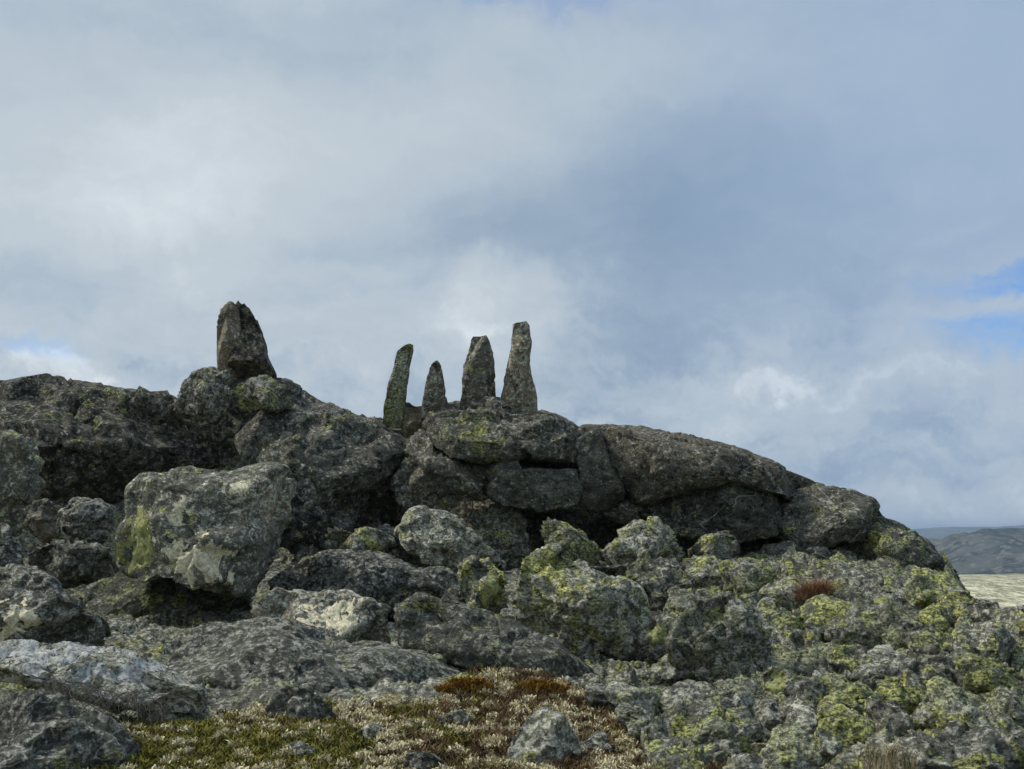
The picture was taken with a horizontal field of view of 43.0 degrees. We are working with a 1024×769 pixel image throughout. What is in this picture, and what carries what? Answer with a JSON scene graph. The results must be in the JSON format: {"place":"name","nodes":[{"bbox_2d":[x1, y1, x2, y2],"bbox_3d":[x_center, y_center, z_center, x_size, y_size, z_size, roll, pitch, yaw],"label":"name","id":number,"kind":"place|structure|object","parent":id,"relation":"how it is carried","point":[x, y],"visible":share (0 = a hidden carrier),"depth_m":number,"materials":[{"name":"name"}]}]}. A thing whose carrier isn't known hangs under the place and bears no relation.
{"place":"outdoors","nodes":[
{"label":"outdoors","id":0,"kind":"place"},
{"bbox_2d":[0,455,1023,768],"bbox_3d":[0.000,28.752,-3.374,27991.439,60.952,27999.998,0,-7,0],"label":"ground","id":1,"kind":"structure","parent":0,"point":[160,637],"depth_m":8.95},
{"bbox_2d":[0,522,24,566],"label":"boulder","id":2,"kind":"object","parent":1,"relation":"on","point":[11,549],"visible":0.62,"depth_m":9.67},
{"bbox_2d":[0,430,45,536],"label":"boulder","id":3,"kind":"object","parent":1,"relation":"on","point":[22,481],"visible":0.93,"depth_m":12.45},
{"bbox_2d":[22,498,62,543],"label":"boulder","id":4,"kind":"object","parent":1,"relation":"on","point":[40,519],"visible":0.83,"depth_m":11.82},
{"bbox_2d":[0,564,110,646],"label":"boulder","id":5,"kind":"object","parent":1,"relation":"on","point":[39,606],"visible":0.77,"depth_m":8.59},
{"bbox_2d":[0,688,140,768],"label":"boulder","id":6,"kind":"object","parent":1,"relation":"on","point":[50,731],"visible":0.99,"depth_m":6.04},
{"bbox_2d":[22,670,182,744],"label":"dead twigs","id":7,"kind":"object","parent":6,"relation":"on","point":[89,690],"visible":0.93,"depth_m":6.31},
{"bbox_2d":[27,538,119,588],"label":"boulder","id":8,"kind":"object","parent":1,"relation":"on","point":[67,564],"visible":0.84,"depth_m":11.07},
{"bbox_2d":[56,497,115,544],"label":"boulder","id":9,"kind":"object","parent":1,"relation":"on","point":[89,520],"visible":0.81,"depth_m":11.53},
{"bbox_2d":[0,639,208,713],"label":"boulder","id":10,"kind":"object","parent":1,"relation":"on","point":[23,661],"visible":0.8,"depth_m":7.03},
{"bbox_2d":[0,373,238,503],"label":"rock outcrop","id":11,"kind":"object","parent":1,"relation":"on","point":[105,443],"visible":0.66,"depth_m":14.12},
{"bbox_2d":[172,366,230,428],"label":"boulder","id":12,"kind":"object","parent":11,"relation":"on","point":[202,399],"visible":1,"depth_m":13.81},
{"bbox_2d":[83,571,253,617],"bbox_3d":[-2.823,1.803,10.800,1.417,0.589,0.814,2,-7,-16],"label":"rock slab","id":13,"kind":"object","parent":1,"relation":"on","point":[116,594],"visible":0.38,"depth_m":10.55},
{"bbox_2d":[115,462,295,598],"bbox_3d":[-2.462,1.160,10.363,1.408,1.096,1.255,0,-7,0],"label":"boulder","id":14,"kind":"object","parent":13,"relation":"on","point":[193,528],"visible":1,"depth_m":9.96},
{"bbox_2d":[265,681,336,721],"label":"boulder","id":15,"kind":"object","parent":1,"relation":"on","point":[295,699],"visible":0.67,"depth_m":7.04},
{"bbox_2d":[279,492,328,553],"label":"boulder","id":16,"kind":"object","parent":1,"relation":"on","point":[307,522],"visible":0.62,"depth_m":12.64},
{"bbox_2d":[282,544,330,568],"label":"boulder","id":17,"kind":"object","parent":1,"relation":"on","point":[289,559],"visible":0.5,"depth_m":12.68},
{"bbox_2d":[167,616,461,692],"bbox_3d":[-1.209,1.812,8.358,1.982,0.597,1.158,0,-7,0],"label":"rock slab","id":18,"kind":"object","parent":1,"relation":"on","point":[233,655],"visible":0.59,"depth_m":8.16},
{"bbox_2d":[224,378,409,539],"bbox_3d":[-1.979,0.853,14.334,2.539,2.053,2.488,0,-7,0],"label":"rock outcrop","id":19,"kind":"object","parent":1,"relation":"on","point":[334,457],"visible":0.66,"depth_m":13.73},
{"bbox_2d":[216,301,276,387],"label":"standing stone","id":20,"kind":"object","parent":19,"relation":"on","point":[242,351],"visible":0.98,"depth_m":14.51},
{"bbox_2d":[232,375,296,413],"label":"boulder","id":21,"kind":"object","parent":19,"relation":"on","point":[265,394],"visible":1,"depth_m":13.87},
{"bbox_2d":[382,343,413,427],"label":"standing stone","id":22,"kind":"object","parent":19,"relation":"on","point":[394,406],"visible":0.99,"depth_m":14.07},
{"bbox_2d":[401,402,422,436],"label":"boulder","id":23,"kind":"object","parent":19,"relation":"on","point":[412,422],"visible":0.66,"depth_m":14.12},
{"bbox_2d":[250,587,390,643],"bbox_3d":[-1.317,1.724,9.233,0.913,0.574,0.792,6,-9,-42],"label":"rock slab","id":24,"kind":"object","parent":1,"relation":"on","point":[348,615],"visible":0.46,"depth_m":9.13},
{"bbox_2d":[0,666,644,768],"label":"moss","id":25,"kind":"object","parent":1,"relation":"on","point":[149,755],"visible":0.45,"depth_m":6.51,"materials":[{"name":"green plant"}]},
{"bbox_2d":[83,666,655,768],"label":"reindeer lichen","id":26,"kind":"object","parent":25,"relation":"on","point":[394,760],"visible":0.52,"depth_m":6.66},
{"bbox_2d":[326,510,353,532],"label":"boulder","id":27,"kind":"object","parent":1,"relation":"on","point":[342,520],"visible":0.69,"depth_m":13.43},
{"bbox_2d":[268,549,446,617],"bbox_3d":[-1.317,1.675,10.837,1.219,0.599,1.137,5,-9,-38],"label":"rock slab","id":28,"kind":"object","parent":1,"relation":"on","point":[391,581],"visible":0.56,"depth_m":10.66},
{"bbox_2d":[325,525,398,558],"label":"boulder","id":29,"kind":"object","parent":1,"relation":"on","point":[368,538],"visible":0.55,"depth_m":12.86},
{"bbox_2d":[357,723,389,739],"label":"boulder","id":30,"kind":"object","parent":1,"relation":"on","point":[371,729],"visible":0.44,"depth_m":6.58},
{"bbox_2d":[110,666,644,768],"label":"brown ground cover","id":31,"kind":"object","parent":1,"relation":"on","point":[354,709],"visible":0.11,"depth_m":6.64,"materials":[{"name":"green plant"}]},
{"bbox_2d":[106,663,660,768],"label":"red heath","id":32,"kind":"object","parent":1,"relation":"on","point":[574,762],"visible":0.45,"depth_m":6.85,"materials":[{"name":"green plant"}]},
{"bbox_2d":[403,750,447,768],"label":"boulder","id":33,"kind":"object","parent":1,"relation":"on","point":[417,759],"visible":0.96,"depth_m":6.05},
{"bbox_2d":[417,566,455,590],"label":"boulder","id":34,"kind":"object","parent":1,"relation":"on","point":[443,577],"visible":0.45,"depth_m":11.68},
{"bbox_2d":[391,482,488,511],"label":"rock outcrop","id":35,"kind":"object","parent":1,"relation":"on","point":[405,496],"visible":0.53,"depth_m":13.52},
{"bbox_2d":[387,429,489,497],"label":"rock outcrop","id":36,"kind":"object","parent":35,"relation":"on","point":[427,467],"visible":0.77,"depth_m":13.46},
{"bbox_2d":[394,505,506,570],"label":"boulder","id":37,"kind":"object","parent":1,"relation":"on","point":[433,537],"visible":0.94,"depth_m":12.51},
{"bbox_2d":[436,709,471,724],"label":"boulder","id":38,"kind":"object","parent":1,"relation":"on","point":[456,715],"visible":0.55,"depth_m":6.90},
{"bbox_2d":[431,674,497,693],"bbox_3d":[-0.269,1.783,7.739,0.453,0.111,0.260,0,-7,0],"label":"moss patch","id":39,"kind":"object","parent":1,"relation":"on","point":[467,685],"visible":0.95,"depth_m":7.69,"materials":[{"name":"orange plant"}]},
{"bbox_2d":[456,555,508,613],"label":"boulder","id":40,"kind":"object","parent":1,"relation":"on","point":[482,583],"visible":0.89,"depth_m":10.35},
{"bbox_2d":[394,592,593,677],"bbox_3d":[-0.066,1.799,8.792,1.486,0.763,0.717,0,-7,0],"label":"rock slab","id":41,"kind":"object","parent":1,"relation":"on","point":[460,635],"visible":0.68,"depth_m":8.72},
{"bbox_2d":[466,503,531,569],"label":"boulder","id":42,"kind":"object","parent":1,"relation":"on","point":[500,530],"visible":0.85,"depth_m":13.43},
{"bbox_2d":[481,460,525,489],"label":"rock outcrop","id":43,"kind":"object","parent":1,"relation":"on","point":[513,477],"visible":0.66,"depth_m":13.26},
{"bbox_2d":[482,461,582,512],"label":"rock outcrop","id":44,"kind":"object","parent":1,"relation":"on","point":[548,489],"visible":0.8,"depth_m":13.30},
{"bbox_2d":[422,401,580,468],"bbox_3d":[-0.085,0.564,14.568,1.799,0.924,2.656,0,-7,0],"label":"rock outcrop","id":45,"kind":"object","parent":44,"relation":"on","point":[485,436],"visible":0.86,"depth_m":13.48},
{"bbox_2d":[421,360,447,420],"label":"standing stone","id":46,"kind":"object","parent":45,"relation":"on","point":[434,397],"visible":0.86,"depth_m":13.94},
{"bbox_2d":[459,335,495,409],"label":"standing stone","id":47,"kind":"object","parent":45,"relation":"on","point":[478,379],"visible":0.79,"depth_m":13.90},
{"bbox_2d":[478,395,510,410],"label":"boulder","id":48,"kind":"object","parent":45,"relation":"on","point":[489,401],"visible":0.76,"depth_m":13.79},
{"bbox_2d":[501,321,537,414],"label":"standing stone","id":49,"kind":"object","parent":45,"relation":"on","point":[519,393],"visible":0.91,"depth_m":13.91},
{"bbox_2d":[513,678,572,693],"bbox_3d":[0.180,1.784,7.700,0.402,0.111,0.256,0,-7,0],"label":"moss patch","id":50,"kind":"object","parent":1,"relation":"on","point":[542,684],"visible":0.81,"depth_m":7.65,"materials":[{"name":"orange plant"}]},
{"bbox_2d":[507,706,581,764],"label":"boulder","id":51,"kind":"object","parent":1,"relation":"on","point":[543,734],"visible":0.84,"depth_m":6.16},
{"bbox_2d":[540,517,601,566],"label":"boulder","id":52,"kind":"object","parent":1,"relation":"on","point":[574,543],"visible":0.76,"depth_m":12.57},
{"bbox_2d":[511,542,650,660],"bbox_3d":[0.553,1.607,9.696,0.938,0.853,0.912,-4,-8,31],"label":"boulder","id":53,"kind":"object","parent":1,"relation":"on","point":[557,594],"visible":0.95,"depth_m":9.45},
{"bbox_2d":[579,731,615,752],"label":"boulder","id":54,"kind":"object","parent":1,"relation":"on","point":[597,736],"visible":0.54,"depth_m":6.38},
{"bbox_2d":[575,425,624,510],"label":"rock outcrop","id":55,"kind":"object","parent":1,"relation":"on","point":[602,484],"visible":0.78,"depth_m":13.47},
{"bbox_2d":[584,682,615,711],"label":"boulder","id":56,"kind":"object","parent":1,"relation":"on","point":[594,694],"visible":0.48,"depth_m":7.27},
{"bbox_2d":[589,497,646,524],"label":"rock outcrop","id":57,"kind":"object","parent":1,"relation":"on","point":[625,511],"visible":0.4,"depth_m":13.71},
{"bbox_2d":[604,681,662,716],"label":"boulder","id":58,"kind":"object","parent":1,"relation":"on","point":[616,693],"visible":0.61,"depth_m":7.11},
{"bbox_2d":[615,703,664,741],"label":"boulder","id":59,"kind":"object","parent":1,"relation":"on","point":[633,720],"visible":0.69,"depth_m":6.55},
{"bbox_2d":[590,557,694,611],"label":"boulder","id":60,"kind":"object","parent":1,"relation":"on","point":[657,578],"visible":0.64,"depth_m":10.86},
{"bbox_2d":[601,516,684,564],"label":"boulder","id":61,"kind":"object","parent":1,"relation":"on","point":[652,538],"visible":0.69,"depth_m":12.62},
{"bbox_2d":[633,619,666,666],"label":"boulder","id":62,"kind":"object","parent":1,"relation":"on","point":[649,643],"visible":0.96,"depth_m":9.21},
{"bbox_2d":[658,654,683,682],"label":"boulder","id":63,"kind":"object","parent":1,"relation":"on","point":[671,673],"visible":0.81,"depth_m":7.96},
{"bbox_2d":[663,585,700,613],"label":"boulder","id":64,"kind":"object","parent":1,"relation":"on","point":[681,599],"visible":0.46,"depth_m":10.32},
{"bbox_2d":[658,681,725,711],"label":"boulder","id":65,"kind":"object","parent":1,"relation":"on","point":[673,694],"visible":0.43,"depth_m":7.11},
{"bbox_2d":[579,424,816,506],"bbox_3d":[2.053,0.868,14.605,2.673,1.045,2.814,0,-7,0],"label":"rock outcrop","id":66,"kind":"object","parent":1,"relation":"on","point":[651,466],"visible":0.94,"depth_m":13.43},
{"bbox_2d":[684,553,723,590],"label":"boulder","id":67,"kind":"object","parent":1,"relation":"on","point":[703,570],"visible":0.66,"depth_m":11.86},
{"bbox_2d":[687,530,740,559],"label":"boulder","id":68,"kind":"object","parent":1,"relation":"on","point":[723,545],"visible":0.55,"depth_m":12.96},
{"bbox_2d":[639,484,795,543],"bbox_3d":[2.246,1.339,13.990,1.858,0.773,1.352,0,-7,0],"label":"rock outcrop","id":69,"kind":"object","parent":1,"relation":"on","point":[740,513],"visible":0.62,"depth_m":13.44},
{"bbox_2d":[664,591,771,684],"bbox_3d":[1.246,1.621,8.000,0.668,0.695,0.497,-3,-7,26],"label":"boulder","id":70,"kind":"object","parent":1,"relation":"on","point":[712,639],"visible":0.76,"depth_m":7.92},
{"bbox_2d":[688,716,754,753],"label":"boulder","id":71,"kind":"object","parent":1,"relation":"on","point":[712,730],"visible":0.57,"depth_m":6.40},
{"bbox_2d":[701,684,754,719],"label":"boulder","id":72,"kind":"object","parent":1,"relation":"on","point":[736,696],"visible":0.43,"depth_m":7.05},
{"bbox_2d":[725,705,763,742],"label":"boulder","id":73,"kind":"object","parent":1,"relation":"on","point":[742,715],"visible":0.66,"depth_m":6.67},
{"bbox_2d":[718,557,775,593],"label":"boulder","id":74,"kind":"object","parent":1,"relation":"on","point":[748,575],"visible":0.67,"depth_m":11.13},
{"bbox_2d":[754,697,785,731],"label":"boulder","id":75,"kind":"object","parent":1,"relation":"on","point":[770,715],"visible":0.67,"depth_m":6.88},
{"bbox_2d":[755,597,785,619],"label":"boulder","id":76,"kind":"object","parent":1,"relation":"on","point":[766,607],"visible":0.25,"depth_m":9.61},
{"bbox_2d":[760,665,785,693],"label":"boulder","id":77,"kind":"object","parent":1,"relation":"on","point":[777,685],"visible":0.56,"depth_m":7.71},
{"bbox_2d":[759,576,804,609],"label":"boulder","id":78,"kind":"object","parent":1,"relation":"on","point":[778,590],"visible":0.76,"depth_m":10.84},
{"bbox_2d":[771,613,803,630],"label":"boulder","id":79,"kind":"object","parent":1,"relation":"on","point":[781,619],"visible":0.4,"depth_m":9.09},
{"bbox_2d":[761,721,821,768],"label":"boulder","id":80,"kind":"object","parent":1,"relation":"on","point":[791,745],"visible":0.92,"depth_m":5.90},
{"bbox_2d":[759,540,831,559],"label":"boulder","id":81,"kind":"object","parent":1,"relation":"on","point":[784,546],"visible":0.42,"depth_m":13.21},
{"bbox_2d":[782,702,817,733],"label":"boulder","id":82,"kind":"object","parent":1,"relation":"on","point":[803,717],"visible":0.54,"depth_m":6.74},
{"bbox_2d":[783,675,826,704],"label":"boulder","id":83,"kind":"object","parent":1,"relation":"on","point":[804,688],"visible":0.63,"depth_m":7.26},
{"bbox_2d":[792,652,833,676],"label":"boulder","id":84,"kind":"object","parent":1,"relation":"on","point":[806,665],"visible":0.54,"depth_m":7.94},
{"bbox_2d":[785,576,841,599],"bbox_3d":[2.501,1.688,10.795,0.574,0.212,0.500,0,-7,0],"label":"grass tussock","id":85,"kind":"object","parent":1,"relation":"on","point":[808,590],"depth_m":10.74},
{"bbox_2d":[758,482,882,548],"bbox_3d":[3.313,1.435,14.022,1.401,0.781,1.756,0,-7,0],"label":"rock outcrop","id":86,"kind":"object","parent":1,"relation":"on","point":[822,514],"visible":0.81,"depth_m":13.38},
{"bbox_2d":[800,594,845,642],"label":"boulder","id":87,"kind":"object","parent":1,"relation":"on","point":[817,612],"visible":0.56,"depth_m":9.15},
{"bbox_2d":[814,728,843,766],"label":"boulder","id":88,"kind":"object","parent":1,"relation":"on","point":[829,745],"visible":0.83,"depth_m":6.15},
{"bbox_2d":[812,670,849,694],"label":"boulder","id":89,"kind":"object","parent":1,"relation":"on","point":[834,681],"visible":0.27,"depth_m":7.38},
{"bbox_2d":[813,699,875,747],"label":"boulder","id":90,"kind":"object","parent":1,"relation":"on","point":[833,717],"visible":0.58,"depth_m":6.43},
{"bbox_2d":[817,681,881,715],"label":"boulder","id":91,"kind":"object","parent":1,"relation":"on","point":[851,695],"visible":0.3,"depth_m":7.07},
{"bbox_2d":[828,643,873,671],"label":"boulder","id":92,"kind":"object","parent":1,"relation":"on","point":[851,657],"visible":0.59,"depth_m":8.13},
{"bbox_2d":[823,561,883,593],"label":"boulder","id":93,"kind":"object","parent":1,"relation":"on","point":[856,578],"visible":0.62,"depth_m":11.01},
{"bbox_2d":[824,594,924,653],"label":"boulder","id":94,"kind":"object","parent":1,"relation":"on","point":[867,622],"visible":0.59,"depth_m":8.85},
{"bbox_2d":[867,644,903,662],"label":"boulder","id":95,"kind":"object","parent":1,"relation":"on","point":[877,653],"visible":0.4,"depth_m":8.24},
{"bbox_2d":[858,696,914,736],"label":"boulder","id":96,"kind":"object","parent":1,"relation":"on","point":[893,717],"visible":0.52,"depth_m":6.56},
{"bbox_2d":[846,731,933,768],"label":"grass tuft","id":97,"kind":"object","parent":1,"relation":"on","point":[877,764],"visible":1,"depth_m":5.80,"materials":[{"name":"plant"}]},
{"bbox_2d":[873,590,918,613],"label":"boulder","id":98,"kind":"object","parent":1,"relation":"on","point":[897,599],"visible":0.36,"depth_m":10.18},
{"bbox_2d":[847,656,944,690],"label":"boulder","id":99,"kind":"object","parent":1,"relation":"on","point":[869,673],"visible":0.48,"depth_m":7.58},
{"bbox_2d":[848,516,946,570],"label":"rock outcrop","id":100,"kind":"object","parent":1,"relation":"on","point":[891,540],"visible":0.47,"depth_m":13.03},
{"bbox_2d":[873,680,922,715],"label":"boulder","id":101,"kind":"object","parent":1,"relation":"on","point":[908,701],"visible":0.6,"depth_m":7.24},
{"bbox_2d":[885,729,955,768],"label":"boulder","id":102,"kind":"object","parent":1,"relation":"on","point":[941,756],"visible":0.88,"depth_m":5.90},
{"bbox_2d":[900,626,944,654],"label":"boulder","id":103,"kind":"object","parent":1,"relation":"on","point":[926,640],"visible":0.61,"depth_m":8.60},
{"bbox_2d":[903,566,963,609],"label":"boulder","id":104,"kind":"object","parent":1,"relation":"on","point":[925,588],"visible":0.55,"depth_m":10.80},
{"bbox_2d":[914,603,957,632],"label":"boulder","id":105,"kind":"object","parent":1,"relation":"on","point":[942,617],"visible":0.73,"depth_m":9.73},
{"bbox_2d":[928,655,958,685],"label":"boulder","id":106,"kind":"object","parent":1,"relation":"on","point":[944,666],"visible":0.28,"depth_m":7.68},
{"bbox_2d":[910,676,987,730],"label":"boulder","id":107,"kind":"object","parent":1,"relation":"on","point":[941,702],"visible":0.6,"depth_m":6.76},
{"bbox_2d":[937,587,977,617],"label":"boulder","id":108,"kind":"object","parent":1,"relation":"on","point":[958,601],"visible":0.51,"depth_m":10.26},
{"bbox_2d":[945,705,991,726],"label":"boulder","id":109,"kind":"object","parent":1,"relation":"on","point":[969,715],"visible":0.27,"depth_m":6.57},
{"bbox_2d":[934,719,1019,768],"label":"boulder","id":110,"kind":"object","parent":1,"relation":"on","point":[962,738],"visible":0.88,"depth_m":5.93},
{"bbox_2d":[952,752,1005,768],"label":"boulder","id":111,"kind":"object","parent":1,"relation":"on","point":[975,760],"visible":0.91,"depth_m":5.79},
{"bbox_2d":[963,598,1000,622],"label":"boulder","id":112,"kind":"object","parent":1,"relation":"on","point":[981,610],"visible":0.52,"depth_m":9.85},
{"bbox_2d":[951,620,1016,662],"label":"boulder","id":113,"kind":"object","parent":1,"relation":"on","point":[995,639],"visible":0.67,"depth_m":8.57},
{"bbox_2d":[956,653,1023,698],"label":"boulder","id":114,"kind":"object","parent":1,"relation":"on","point":[977,674],"visible":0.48,"depth_m":7.50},
{"bbox_2d":[987,686,1023,727],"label":"boulder","id":115,"kind":"object","parent":1,"relation":"on","point":[1008,701],"visible":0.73,"depth_m":6.79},
{"bbox_2d":[992,605,1023,628],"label":"boulder","id":116,"kind":"object","parent":1,"relation":"on","point":[1011,616],"visible":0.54,"depth_m":9.54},
{"bbox_2d":[996,715,1023,768],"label":"boulder","id":117,"kind":"object","parent":1,"relation":"on","point":[1010,731],"visible":0.61,"depth_m":6.24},
{"bbox_2d":[0,0,1023,528],"label":"sky","id":118,"kind":"structure","parent":0,"point":[790,233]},
{"bbox_2d":[910,525,1023,539],"bbox_3d":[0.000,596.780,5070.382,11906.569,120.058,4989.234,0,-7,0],"label":"hills","id":119,"kind":"structure","parent":0,"point":[938,533],"depth_m":5534.93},
{"bbox_2d":[928,528,1023,574],"bbox_3d":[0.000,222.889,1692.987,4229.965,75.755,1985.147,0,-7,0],"label":"hills","id":120,"kind":"structure","parent":0,"point":[988,551],"depth_m":1630.42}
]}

